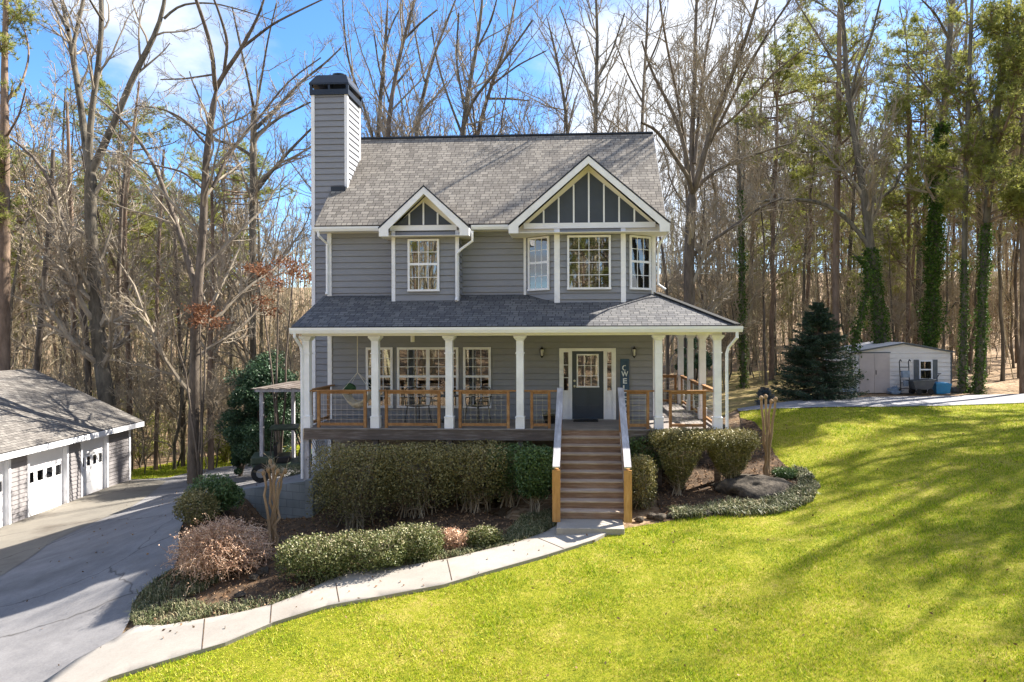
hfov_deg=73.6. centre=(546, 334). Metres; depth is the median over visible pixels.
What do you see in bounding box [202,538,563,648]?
path joints
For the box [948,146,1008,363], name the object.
pine tree
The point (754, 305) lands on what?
sapling
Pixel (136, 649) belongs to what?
path
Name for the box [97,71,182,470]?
straight tree
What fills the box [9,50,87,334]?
bare tree
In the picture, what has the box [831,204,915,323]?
pine tree
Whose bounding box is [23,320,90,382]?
sapling
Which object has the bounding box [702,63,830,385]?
bare tree
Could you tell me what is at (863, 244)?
pine tree
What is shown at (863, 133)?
pine tree
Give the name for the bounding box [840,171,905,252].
pine tree
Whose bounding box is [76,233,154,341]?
pine tree
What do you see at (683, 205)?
bare tree
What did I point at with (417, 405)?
patio chair
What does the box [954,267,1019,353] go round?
sapling
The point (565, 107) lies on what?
bare tree
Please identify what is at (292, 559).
hedge
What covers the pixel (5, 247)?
pine tree
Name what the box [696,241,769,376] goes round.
sapling
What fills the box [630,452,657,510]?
upright bush
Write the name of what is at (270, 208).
bare tree
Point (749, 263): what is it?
pine tree
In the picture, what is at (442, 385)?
potted plant
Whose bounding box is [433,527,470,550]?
bush
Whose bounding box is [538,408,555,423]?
flower pot
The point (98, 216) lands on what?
bare tree
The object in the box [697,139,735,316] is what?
bare tree
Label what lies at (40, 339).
straight tree
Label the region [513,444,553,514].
hedge shrub
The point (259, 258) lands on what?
bare tree
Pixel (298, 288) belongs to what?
distant woods
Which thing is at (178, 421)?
sapling
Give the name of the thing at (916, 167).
bare tree
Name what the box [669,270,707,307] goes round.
sapling
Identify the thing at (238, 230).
bare tree
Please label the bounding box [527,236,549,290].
window
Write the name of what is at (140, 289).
pine tree
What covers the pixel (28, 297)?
bare tree
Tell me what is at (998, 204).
pine tree
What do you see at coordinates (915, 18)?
pine tree
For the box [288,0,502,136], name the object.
bare tree
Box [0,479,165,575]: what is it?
apron
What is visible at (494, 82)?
bare tree
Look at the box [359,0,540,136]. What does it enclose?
bare tree
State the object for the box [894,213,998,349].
sapling
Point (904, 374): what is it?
hand truck
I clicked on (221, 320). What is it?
bare tree
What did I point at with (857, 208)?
pine tree
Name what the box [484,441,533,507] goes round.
hedge shrub
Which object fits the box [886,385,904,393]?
tarp bundle
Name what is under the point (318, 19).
sky
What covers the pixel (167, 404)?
sapling
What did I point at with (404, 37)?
bare tree
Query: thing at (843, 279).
sapling
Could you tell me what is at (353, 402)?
hammock chair
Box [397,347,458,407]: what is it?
window
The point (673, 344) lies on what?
underbrush
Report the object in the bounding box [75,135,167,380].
bare tree
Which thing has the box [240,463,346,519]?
retaining wall
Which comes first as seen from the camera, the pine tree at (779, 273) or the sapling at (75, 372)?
the sapling at (75, 372)
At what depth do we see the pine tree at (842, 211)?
50.23 m
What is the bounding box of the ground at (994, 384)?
[12,272,1019,632]
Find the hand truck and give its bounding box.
[899,359,912,393]
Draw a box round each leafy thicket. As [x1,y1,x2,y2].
[126,405,177,464]
[203,421,232,462]
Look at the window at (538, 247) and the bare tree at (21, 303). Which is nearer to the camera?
the window at (538, 247)
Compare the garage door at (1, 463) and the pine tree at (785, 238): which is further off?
the pine tree at (785, 238)
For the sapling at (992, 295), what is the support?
on the ground at (994, 384)
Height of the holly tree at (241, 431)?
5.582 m
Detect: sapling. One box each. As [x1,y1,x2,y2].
[11,330,61,377]
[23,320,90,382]
[50,326,132,405]
[54,359,143,413]
[69,330,122,392]
[92,319,152,467]
[105,361,174,472]
[118,244,230,469]
[122,325,154,434]
[122,367,155,440]
[134,306,206,466]
[146,356,186,454]
[175,359,232,472]
[188,360,244,467]
[223,352,271,465]
[226,312,301,437]
[233,299,303,445]
[253,294,299,456]
[271,297,301,393]
[284,335,300,455]
[656,238,709,370]
[661,264,678,365]
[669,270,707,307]
[695,272,767,389]
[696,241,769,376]
[697,229,758,382]
[707,256,774,366]
[712,253,751,352]
[724,274,769,377]
[732,272,776,359]
[748,282,788,358]
[776,261,802,350]
[791,287,831,368]
[798,213,864,345]
[830,249,873,336]
[848,219,945,348]
[848,277,905,341]
[859,207,975,344]
[865,291,905,340]
[871,274,915,341]
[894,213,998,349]
[914,243,959,329]
[939,277,974,365]
[942,240,1004,349]
[944,182,1019,367]
[945,289,973,347]
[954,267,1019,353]
[986,289,1006,350]
[988,288,1013,359]
[991,235,1019,354]
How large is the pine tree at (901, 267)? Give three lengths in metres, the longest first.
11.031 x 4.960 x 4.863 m
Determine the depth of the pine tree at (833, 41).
44.38 m
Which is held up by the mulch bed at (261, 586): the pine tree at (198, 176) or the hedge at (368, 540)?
the hedge at (368, 540)
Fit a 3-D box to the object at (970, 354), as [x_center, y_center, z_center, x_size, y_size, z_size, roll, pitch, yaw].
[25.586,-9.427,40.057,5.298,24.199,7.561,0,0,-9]
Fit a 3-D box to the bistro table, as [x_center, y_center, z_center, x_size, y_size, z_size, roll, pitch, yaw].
[-2.680,2.029,18.616,0.720,0.720,0.720,0,0,3]
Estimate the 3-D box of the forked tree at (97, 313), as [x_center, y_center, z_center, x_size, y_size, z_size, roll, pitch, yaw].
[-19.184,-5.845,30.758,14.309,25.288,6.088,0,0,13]
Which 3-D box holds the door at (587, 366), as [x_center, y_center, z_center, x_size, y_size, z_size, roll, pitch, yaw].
[1.159,1.408,18.983,0.869,1.897,0.089,0,0,3]
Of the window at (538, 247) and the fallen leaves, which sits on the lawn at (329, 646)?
the fallen leaves
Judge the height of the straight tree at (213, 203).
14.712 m
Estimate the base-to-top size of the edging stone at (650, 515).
0.123 m
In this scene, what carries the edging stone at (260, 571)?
on the mulch bed at (261, 586)
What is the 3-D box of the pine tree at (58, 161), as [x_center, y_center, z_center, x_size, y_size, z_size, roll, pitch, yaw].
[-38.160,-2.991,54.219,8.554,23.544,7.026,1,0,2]
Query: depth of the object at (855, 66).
49.39 m
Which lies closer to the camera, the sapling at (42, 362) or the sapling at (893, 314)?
the sapling at (42, 362)
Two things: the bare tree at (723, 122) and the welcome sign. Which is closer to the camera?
the welcome sign
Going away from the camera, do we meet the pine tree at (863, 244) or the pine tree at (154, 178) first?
the pine tree at (863, 244)
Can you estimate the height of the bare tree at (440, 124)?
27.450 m
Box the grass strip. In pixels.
[131,445,299,478]
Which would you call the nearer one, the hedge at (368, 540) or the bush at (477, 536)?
the hedge at (368, 540)
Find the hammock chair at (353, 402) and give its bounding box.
[342,336,370,408]
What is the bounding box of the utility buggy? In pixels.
[251,424,311,482]
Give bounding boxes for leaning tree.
[9,105,106,395]
[656,237,683,402]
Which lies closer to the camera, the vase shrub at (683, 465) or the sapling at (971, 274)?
the vase shrub at (683, 465)
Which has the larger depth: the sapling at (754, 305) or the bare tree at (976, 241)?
the bare tree at (976, 241)
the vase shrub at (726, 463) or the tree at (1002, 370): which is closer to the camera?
the vase shrub at (726, 463)
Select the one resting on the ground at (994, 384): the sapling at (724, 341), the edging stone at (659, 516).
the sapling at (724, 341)
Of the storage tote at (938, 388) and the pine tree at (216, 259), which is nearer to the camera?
the storage tote at (938, 388)
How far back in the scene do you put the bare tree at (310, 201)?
62.13 m
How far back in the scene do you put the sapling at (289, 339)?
37.82 m
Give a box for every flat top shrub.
[629,435,663,485]
[646,425,762,452]
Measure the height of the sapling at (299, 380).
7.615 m
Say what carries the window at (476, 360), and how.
in the house
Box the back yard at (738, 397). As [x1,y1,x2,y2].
[677,371,849,415]
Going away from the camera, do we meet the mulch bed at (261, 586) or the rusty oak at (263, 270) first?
the mulch bed at (261, 586)
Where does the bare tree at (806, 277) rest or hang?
on the ground at (994, 384)
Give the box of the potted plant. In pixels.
[434,380,444,395]
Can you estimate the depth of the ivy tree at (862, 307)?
31.42 m
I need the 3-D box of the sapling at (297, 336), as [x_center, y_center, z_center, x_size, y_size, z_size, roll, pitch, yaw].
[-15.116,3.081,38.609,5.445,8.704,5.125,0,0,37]
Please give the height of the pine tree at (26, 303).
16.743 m
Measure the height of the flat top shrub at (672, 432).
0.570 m
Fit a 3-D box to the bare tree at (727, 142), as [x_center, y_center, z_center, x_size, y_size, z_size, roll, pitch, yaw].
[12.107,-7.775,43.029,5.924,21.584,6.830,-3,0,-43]
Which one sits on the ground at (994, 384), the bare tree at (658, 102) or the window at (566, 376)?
the bare tree at (658, 102)
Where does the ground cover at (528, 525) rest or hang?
on the mulch bed at (261, 586)
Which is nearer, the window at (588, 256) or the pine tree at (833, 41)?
the window at (588, 256)
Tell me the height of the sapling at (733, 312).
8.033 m
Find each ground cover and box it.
[128,506,556,625]
[668,464,819,519]
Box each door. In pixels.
[0,462,3,526]
[30,447,62,515]
[83,437,103,495]
[572,351,603,418]
[858,352,890,392]
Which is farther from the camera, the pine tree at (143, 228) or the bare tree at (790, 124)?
the bare tree at (790, 124)
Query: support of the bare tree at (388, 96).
on the ground at (994, 384)
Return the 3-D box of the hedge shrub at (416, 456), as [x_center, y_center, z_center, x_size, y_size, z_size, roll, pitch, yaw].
[-3.067,3.471,16.340,2.116,1.864,1.448,0,0,3]
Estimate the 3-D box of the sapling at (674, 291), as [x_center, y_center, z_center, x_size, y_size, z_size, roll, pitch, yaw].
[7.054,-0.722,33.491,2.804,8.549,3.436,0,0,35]
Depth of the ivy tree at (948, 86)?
30.92 m
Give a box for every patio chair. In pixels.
[404,387,431,422]
[464,387,491,422]
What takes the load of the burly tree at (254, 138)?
on the ground at (994, 384)
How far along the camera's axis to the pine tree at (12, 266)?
55.83 m
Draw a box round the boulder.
[710,474,793,498]
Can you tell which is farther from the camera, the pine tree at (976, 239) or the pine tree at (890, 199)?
the pine tree at (976, 239)
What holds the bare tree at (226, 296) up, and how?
on the ground at (994, 384)
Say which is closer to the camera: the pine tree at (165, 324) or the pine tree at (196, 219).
the pine tree at (196, 219)
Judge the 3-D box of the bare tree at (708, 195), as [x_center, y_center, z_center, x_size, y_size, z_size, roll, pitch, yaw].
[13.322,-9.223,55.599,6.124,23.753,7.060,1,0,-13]
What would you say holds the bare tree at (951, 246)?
on the ground at (994, 384)
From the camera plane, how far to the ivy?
36.30 m
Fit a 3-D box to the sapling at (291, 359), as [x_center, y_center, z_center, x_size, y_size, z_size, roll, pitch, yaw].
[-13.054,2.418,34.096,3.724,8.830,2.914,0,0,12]
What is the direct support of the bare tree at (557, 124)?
on the ground at (994, 384)
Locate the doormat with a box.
[573,419,597,421]
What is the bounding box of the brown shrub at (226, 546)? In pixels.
[155,510,278,595]
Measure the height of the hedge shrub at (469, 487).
1.717 m
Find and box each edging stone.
[234,591,246,597]
[248,573,259,580]
[256,566,268,576]
[634,516,643,521]
[646,513,655,518]
[653,513,666,520]
[703,510,713,516]
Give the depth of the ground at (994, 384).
38.50 m
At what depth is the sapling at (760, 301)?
52.74 m
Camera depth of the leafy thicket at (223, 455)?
37.46 m
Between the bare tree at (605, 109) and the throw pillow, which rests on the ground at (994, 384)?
the bare tree at (605, 109)
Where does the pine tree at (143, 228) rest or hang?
on the ground at (994, 384)
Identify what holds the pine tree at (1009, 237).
on the ground at (994, 384)
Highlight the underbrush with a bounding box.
[11,206,1019,468]
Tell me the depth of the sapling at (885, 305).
40.05 m
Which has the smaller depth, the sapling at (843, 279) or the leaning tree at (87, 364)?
the leaning tree at (87, 364)
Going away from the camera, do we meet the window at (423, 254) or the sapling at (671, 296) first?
the window at (423, 254)
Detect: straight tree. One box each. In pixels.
[11,149,78,371]
[34,92,104,388]
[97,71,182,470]
[100,144,141,408]
[134,138,193,469]
[148,188,194,466]
[160,172,240,469]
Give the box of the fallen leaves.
[0,415,1019,681]
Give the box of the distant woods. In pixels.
[16,154,1019,413]
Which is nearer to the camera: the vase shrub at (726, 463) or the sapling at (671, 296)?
the vase shrub at (726, 463)
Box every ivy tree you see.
[710,122,775,387]
[743,0,912,343]
[837,253,877,386]
[890,0,983,347]
[910,0,1021,392]
[943,0,1023,394]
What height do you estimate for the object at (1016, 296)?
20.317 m
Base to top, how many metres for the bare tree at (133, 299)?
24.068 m
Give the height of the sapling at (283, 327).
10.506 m
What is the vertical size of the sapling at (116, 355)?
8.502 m
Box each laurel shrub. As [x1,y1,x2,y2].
[172,486,222,525]
[182,473,245,513]
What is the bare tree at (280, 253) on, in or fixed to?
on the ground at (994, 384)
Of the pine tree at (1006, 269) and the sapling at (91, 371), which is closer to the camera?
the sapling at (91, 371)
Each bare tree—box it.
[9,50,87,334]
[9,78,185,381]
[10,205,66,373]
[10,210,58,343]
[11,29,115,384]
[37,56,231,410]
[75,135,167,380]
[93,120,158,402]
[97,195,145,369]
[98,176,176,404]
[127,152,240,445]
[154,71,307,290]
[162,76,250,407]
[184,205,244,374]
[189,254,242,438]
[209,171,248,394]
[218,169,279,355]
[226,100,310,352]
[247,176,311,353]
[261,198,301,348]
[267,0,483,142]
[269,0,453,232]
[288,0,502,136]
[292,184,311,310]
[302,95,365,269]
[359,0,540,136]
[373,73,400,136]
[381,0,564,136]
[411,87,469,135]
[435,0,525,134]
[471,0,604,134]
[496,52,582,133]
[514,0,656,149]
[518,99,534,133]
[529,93,554,133]
[554,0,720,203]
[576,89,622,132]
[620,88,682,263]
[621,110,681,253]
[627,28,713,241]
[629,119,678,241]
[655,0,849,375]
[656,84,736,303]
[669,87,736,305]
[670,43,766,313]
[679,0,810,357]
[695,50,801,374]
[697,25,767,362]
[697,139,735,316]
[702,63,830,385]
[713,55,801,367]
[746,39,873,367]
[750,94,831,341]
[767,83,826,289]
[769,96,845,298]
[795,235,830,301]
[796,0,919,343]
[799,114,874,301]
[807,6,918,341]
[818,181,874,285]
[825,0,985,344]
[831,121,880,344]
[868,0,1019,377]
[875,39,990,258]
[891,93,970,222]
[920,111,1016,355]
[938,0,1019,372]
[943,130,974,288]
[944,211,974,276]
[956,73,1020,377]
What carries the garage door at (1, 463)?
in the garage
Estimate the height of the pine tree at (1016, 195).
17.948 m
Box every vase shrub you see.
[655,439,704,495]
[703,429,754,480]
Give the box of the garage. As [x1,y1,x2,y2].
[0,369,143,526]
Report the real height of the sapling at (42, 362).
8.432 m
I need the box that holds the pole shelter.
[252,381,299,457]
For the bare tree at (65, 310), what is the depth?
38.40 m
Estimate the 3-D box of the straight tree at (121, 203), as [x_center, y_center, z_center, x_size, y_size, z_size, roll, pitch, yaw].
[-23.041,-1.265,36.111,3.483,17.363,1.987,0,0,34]
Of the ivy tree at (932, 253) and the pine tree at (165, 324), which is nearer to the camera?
the ivy tree at (932, 253)
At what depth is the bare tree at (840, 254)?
70.05 m
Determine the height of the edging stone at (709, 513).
0.148 m
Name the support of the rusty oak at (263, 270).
on the ground at (994, 384)
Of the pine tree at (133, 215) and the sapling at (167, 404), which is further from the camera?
the pine tree at (133, 215)
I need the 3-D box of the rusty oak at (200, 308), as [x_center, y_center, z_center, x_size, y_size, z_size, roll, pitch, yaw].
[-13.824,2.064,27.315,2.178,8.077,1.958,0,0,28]
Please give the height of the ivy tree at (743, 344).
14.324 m
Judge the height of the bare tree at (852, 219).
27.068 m
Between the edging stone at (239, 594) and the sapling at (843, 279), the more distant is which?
the sapling at (843, 279)
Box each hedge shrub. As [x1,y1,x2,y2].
[306,440,402,532]
[374,440,463,518]
[436,439,510,513]
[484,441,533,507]
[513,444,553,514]
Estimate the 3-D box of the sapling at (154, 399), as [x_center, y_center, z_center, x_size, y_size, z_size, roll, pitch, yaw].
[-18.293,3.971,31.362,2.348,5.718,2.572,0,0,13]
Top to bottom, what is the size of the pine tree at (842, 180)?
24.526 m
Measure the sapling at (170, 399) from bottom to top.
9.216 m
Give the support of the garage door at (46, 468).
in the garage
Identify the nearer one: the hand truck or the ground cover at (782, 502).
the ground cover at (782, 502)
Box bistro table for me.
[435,394,457,422]
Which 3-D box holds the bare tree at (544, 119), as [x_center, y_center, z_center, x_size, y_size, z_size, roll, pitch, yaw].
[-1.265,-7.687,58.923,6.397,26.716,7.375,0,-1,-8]
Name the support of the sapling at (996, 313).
on the ground at (994, 384)
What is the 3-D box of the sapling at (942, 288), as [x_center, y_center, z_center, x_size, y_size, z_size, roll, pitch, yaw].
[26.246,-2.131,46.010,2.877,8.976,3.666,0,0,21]
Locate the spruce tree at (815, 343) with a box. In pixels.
[770,302,869,401]
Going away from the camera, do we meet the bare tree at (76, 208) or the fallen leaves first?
the fallen leaves
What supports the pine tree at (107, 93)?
on the ground at (994, 384)
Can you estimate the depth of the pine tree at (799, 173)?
38.23 m
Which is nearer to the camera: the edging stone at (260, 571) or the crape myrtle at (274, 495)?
the edging stone at (260, 571)
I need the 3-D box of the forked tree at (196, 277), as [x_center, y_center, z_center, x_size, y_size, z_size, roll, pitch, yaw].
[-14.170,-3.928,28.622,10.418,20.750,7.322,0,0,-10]
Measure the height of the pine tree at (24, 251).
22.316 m
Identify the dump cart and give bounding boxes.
[905,373,940,394]
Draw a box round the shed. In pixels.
[824,341,955,392]
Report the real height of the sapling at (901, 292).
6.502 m
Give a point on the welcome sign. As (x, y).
(624, 373)
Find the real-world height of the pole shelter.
3.483 m
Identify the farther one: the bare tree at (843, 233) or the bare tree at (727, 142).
the bare tree at (843, 233)
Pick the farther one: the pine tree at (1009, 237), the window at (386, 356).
the pine tree at (1009, 237)
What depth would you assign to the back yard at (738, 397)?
34.81 m
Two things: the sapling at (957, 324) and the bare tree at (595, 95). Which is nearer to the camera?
the bare tree at (595, 95)
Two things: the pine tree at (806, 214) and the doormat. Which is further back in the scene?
the pine tree at (806, 214)
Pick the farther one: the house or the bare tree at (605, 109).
the bare tree at (605, 109)
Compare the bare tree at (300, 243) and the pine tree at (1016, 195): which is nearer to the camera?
the pine tree at (1016, 195)
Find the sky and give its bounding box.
[0,0,1020,287]
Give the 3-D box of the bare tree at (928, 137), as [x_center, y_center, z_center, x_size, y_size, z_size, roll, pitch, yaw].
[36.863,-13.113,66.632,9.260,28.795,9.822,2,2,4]
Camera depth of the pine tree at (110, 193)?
63.33 m
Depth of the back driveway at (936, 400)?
26.55 m
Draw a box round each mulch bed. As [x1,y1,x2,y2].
[130,473,551,625]
[634,418,809,526]
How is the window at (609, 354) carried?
in the house
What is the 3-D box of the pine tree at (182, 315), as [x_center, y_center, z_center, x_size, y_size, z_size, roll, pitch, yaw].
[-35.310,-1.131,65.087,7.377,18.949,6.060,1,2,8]
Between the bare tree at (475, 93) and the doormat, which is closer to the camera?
the doormat
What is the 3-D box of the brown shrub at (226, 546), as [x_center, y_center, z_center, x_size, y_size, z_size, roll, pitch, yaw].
[-6.377,4.165,13.354,2.282,1.404,2.147,0,0,3]
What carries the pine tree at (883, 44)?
on the ground at (994, 384)
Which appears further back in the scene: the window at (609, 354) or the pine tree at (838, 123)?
the pine tree at (838, 123)
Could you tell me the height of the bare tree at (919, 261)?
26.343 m
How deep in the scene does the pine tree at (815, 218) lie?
67.40 m
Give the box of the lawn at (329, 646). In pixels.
[111,404,1023,681]
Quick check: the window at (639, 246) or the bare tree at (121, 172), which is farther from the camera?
the bare tree at (121, 172)
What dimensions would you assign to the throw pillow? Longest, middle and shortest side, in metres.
0.306 x 0.300 x 0.180 m
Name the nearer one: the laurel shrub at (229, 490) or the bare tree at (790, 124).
the laurel shrub at (229, 490)
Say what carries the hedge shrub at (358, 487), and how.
on the mulch bed at (261, 586)
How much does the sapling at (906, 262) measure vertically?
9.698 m
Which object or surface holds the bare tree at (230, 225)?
on the ground at (994, 384)
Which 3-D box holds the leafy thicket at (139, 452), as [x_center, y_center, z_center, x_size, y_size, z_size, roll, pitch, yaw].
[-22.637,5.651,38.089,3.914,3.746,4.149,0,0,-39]
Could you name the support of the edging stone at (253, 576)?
on the mulch bed at (261, 586)
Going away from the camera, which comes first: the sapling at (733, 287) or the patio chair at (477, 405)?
the patio chair at (477, 405)
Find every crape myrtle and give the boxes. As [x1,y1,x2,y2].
[256,454,286,545]
[759,394,777,475]
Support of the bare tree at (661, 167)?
on the ground at (994, 384)
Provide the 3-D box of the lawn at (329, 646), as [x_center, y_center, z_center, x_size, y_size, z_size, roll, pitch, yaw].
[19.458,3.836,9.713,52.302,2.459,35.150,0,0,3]
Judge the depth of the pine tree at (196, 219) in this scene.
51.57 m
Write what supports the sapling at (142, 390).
on the ground at (994, 384)
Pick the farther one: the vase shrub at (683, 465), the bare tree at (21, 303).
the bare tree at (21, 303)
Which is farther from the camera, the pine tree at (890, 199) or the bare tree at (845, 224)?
the bare tree at (845, 224)
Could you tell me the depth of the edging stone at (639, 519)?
14.68 m
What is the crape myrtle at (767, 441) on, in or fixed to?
on the side mulch bed at (709, 493)
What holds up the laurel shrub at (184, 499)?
on the mulch bed at (261, 586)
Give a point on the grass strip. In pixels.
(186, 466)
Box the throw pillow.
[344,383,355,389]
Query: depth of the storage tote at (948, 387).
30.49 m
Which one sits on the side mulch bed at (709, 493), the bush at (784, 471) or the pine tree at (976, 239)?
the bush at (784, 471)
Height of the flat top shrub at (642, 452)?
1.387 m
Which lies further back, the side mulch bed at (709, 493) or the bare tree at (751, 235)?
the bare tree at (751, 235)
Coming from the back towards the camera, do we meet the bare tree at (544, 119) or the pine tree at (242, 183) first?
the pine tree at (242, 183)
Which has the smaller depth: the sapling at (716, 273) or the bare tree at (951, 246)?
the sapling at (716, 273)
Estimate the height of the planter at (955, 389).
0.255 m
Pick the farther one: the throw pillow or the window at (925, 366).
the window at (925, 366)
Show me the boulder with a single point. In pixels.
(755, 486)
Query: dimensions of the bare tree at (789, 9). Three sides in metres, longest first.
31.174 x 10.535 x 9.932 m
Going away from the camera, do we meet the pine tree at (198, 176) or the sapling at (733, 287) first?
the pine tree at (198, 176)
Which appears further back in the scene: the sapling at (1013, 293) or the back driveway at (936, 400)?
the sapling at (1013, 293)
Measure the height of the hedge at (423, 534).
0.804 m
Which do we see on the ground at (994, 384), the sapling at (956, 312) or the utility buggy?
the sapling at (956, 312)
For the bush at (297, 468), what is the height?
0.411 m
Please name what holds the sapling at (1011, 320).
on the ground at (994, 384)
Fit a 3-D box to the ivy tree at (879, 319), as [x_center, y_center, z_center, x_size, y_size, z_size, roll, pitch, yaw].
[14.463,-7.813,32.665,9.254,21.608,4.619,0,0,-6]
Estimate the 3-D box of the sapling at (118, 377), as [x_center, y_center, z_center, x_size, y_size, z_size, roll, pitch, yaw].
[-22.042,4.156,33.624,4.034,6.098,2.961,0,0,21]
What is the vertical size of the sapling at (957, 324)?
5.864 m
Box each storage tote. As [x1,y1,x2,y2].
[932,382,946,393]
[942,383,951,393]
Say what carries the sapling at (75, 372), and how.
on the ground at (994, 384)
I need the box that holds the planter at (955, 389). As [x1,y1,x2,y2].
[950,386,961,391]
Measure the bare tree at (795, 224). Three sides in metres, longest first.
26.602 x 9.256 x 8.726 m
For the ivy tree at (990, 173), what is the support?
on the ground at (994, 384)
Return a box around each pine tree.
[0,0,52,370]
[10,143,57,270]
[10,146,74,368]
[10,155,99,379]
[10,190,41,369]
[10,202,48,331]
[10,242,57,363]
[12,251,36,338]
[13,153,116,381]
[38,72,187,453]
[68,168,181,398]
[73,161,149,336]
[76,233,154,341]
[97,185,161,366]
[118,167,197,418]
[127,190,224,442]
[127,211,168,366]
[134,217,182,426]
[144,226,194,363]
[146,280,186,379]
[156,140,297,456]
[166,214,238,301]
[197,166,271,404]
[724,6,843,379]
[724,166,787,336]
[732,235,768,298]
[747,204,802,325]
[756,170,804,346]
[765,16,882,366]
[772,0,907,344]
[777,154,846,272]
[778,122,851,333]
[778,157,845,297]
[780,205,831,304]
[793,88,871,332]
[825,162,903,342]
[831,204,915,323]
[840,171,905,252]
[840,207,914,329]
[846,123,895,207]
[858,7,990,344]
[866,52,977,342]
[872,18,979,343]
[878,155,927,337]
[879,220,915,341]
[883,202,929,341]
[917,104,1001,361]
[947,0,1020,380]
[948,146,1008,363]
[955,195,1008,282]
[958,105,1008,356]
[962,99,1019,362]
[975,0,1023,393]
[994,146,1019,241]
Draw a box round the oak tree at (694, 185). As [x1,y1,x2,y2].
[627,0,833,401]
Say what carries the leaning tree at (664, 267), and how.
on the ground at (994, 384)
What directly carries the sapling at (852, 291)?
on the ground at (994, 384)
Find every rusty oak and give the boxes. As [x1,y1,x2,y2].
[172,285,233,481]
[237,242,311,476]
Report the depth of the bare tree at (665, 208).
55.98 m
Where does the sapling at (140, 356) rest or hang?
on the ground at (994, 384)
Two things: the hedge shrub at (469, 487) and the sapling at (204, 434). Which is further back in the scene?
the sapling at (204, 434)
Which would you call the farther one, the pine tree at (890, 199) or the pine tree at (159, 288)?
the pine tree at (159, 288)
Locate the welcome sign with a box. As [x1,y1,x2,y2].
[620,359,628,415]
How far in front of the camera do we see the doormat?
18.65 m
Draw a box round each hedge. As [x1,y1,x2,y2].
[272,532,356,583]
[323,527,410,573]
[380,521,444,562]
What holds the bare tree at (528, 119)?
on the ground at (994, 384)
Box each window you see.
[366,347,392,407]
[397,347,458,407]
[407,239,439,291]
[463,347,491,407]
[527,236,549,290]
[562,351,569,391]
[567,235,610,289]
[606,351,612,391]
[629,235,651,289]
[919,360,932,378]
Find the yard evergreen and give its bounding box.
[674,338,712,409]
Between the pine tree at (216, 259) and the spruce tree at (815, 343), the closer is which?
the spruce tree at (815, 343)
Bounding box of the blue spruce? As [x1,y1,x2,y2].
[754,387,776,404]
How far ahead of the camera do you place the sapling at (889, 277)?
36.55 m
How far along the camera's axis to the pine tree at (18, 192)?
42.93 m
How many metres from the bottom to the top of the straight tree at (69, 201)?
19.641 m
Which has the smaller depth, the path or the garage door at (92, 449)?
the path
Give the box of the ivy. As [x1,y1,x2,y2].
[886,190,1015,348]
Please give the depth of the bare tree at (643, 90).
43.92 m
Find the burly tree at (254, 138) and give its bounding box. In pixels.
[130,0,352,378]
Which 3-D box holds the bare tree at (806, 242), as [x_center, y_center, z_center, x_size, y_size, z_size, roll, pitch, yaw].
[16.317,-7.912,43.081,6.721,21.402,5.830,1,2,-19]
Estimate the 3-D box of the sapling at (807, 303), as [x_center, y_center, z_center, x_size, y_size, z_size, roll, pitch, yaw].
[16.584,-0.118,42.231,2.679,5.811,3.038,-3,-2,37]
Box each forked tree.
[7,0,285,407]
[84,0,335,483]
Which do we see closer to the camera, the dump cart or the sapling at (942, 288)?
the dump cart
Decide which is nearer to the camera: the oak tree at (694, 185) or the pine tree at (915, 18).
the oak tree at (694, 185)
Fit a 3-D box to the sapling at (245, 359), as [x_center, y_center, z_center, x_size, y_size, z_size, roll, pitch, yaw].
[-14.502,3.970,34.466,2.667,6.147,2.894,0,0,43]
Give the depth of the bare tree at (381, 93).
40.61 m
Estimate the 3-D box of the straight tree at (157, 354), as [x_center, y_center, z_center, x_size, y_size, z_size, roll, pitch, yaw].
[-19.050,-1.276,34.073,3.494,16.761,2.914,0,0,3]
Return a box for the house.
[289,73,742,534]
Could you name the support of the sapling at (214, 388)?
on the ground at (994, 384)
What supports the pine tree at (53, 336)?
on the ground at (994, 384)
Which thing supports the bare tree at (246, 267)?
on the ground at (994, 384)
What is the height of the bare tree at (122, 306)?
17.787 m
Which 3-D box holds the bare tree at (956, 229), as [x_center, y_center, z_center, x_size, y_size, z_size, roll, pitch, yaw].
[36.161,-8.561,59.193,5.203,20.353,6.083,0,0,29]
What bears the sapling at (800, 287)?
on the ground at (994, 384)
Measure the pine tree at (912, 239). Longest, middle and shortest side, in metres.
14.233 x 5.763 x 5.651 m
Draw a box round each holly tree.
[214,349,303,469]
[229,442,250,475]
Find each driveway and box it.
[0,456,322,681]
[737,394,1023,410]
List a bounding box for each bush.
[275,465,312,476]
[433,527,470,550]
[465,524,502,548]
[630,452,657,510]
[770,465,798,479]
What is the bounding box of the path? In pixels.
[43,525,606,681]
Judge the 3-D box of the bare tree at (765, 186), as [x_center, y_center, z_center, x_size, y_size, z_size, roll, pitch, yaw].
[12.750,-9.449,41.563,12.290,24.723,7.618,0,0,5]
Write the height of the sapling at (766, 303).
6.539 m
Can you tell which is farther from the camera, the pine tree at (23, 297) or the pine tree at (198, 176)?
the pine tree at (23, 297)
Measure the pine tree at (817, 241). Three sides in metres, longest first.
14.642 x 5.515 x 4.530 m
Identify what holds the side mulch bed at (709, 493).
on the ground at (994, 384)
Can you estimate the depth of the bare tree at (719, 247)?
47.85 m

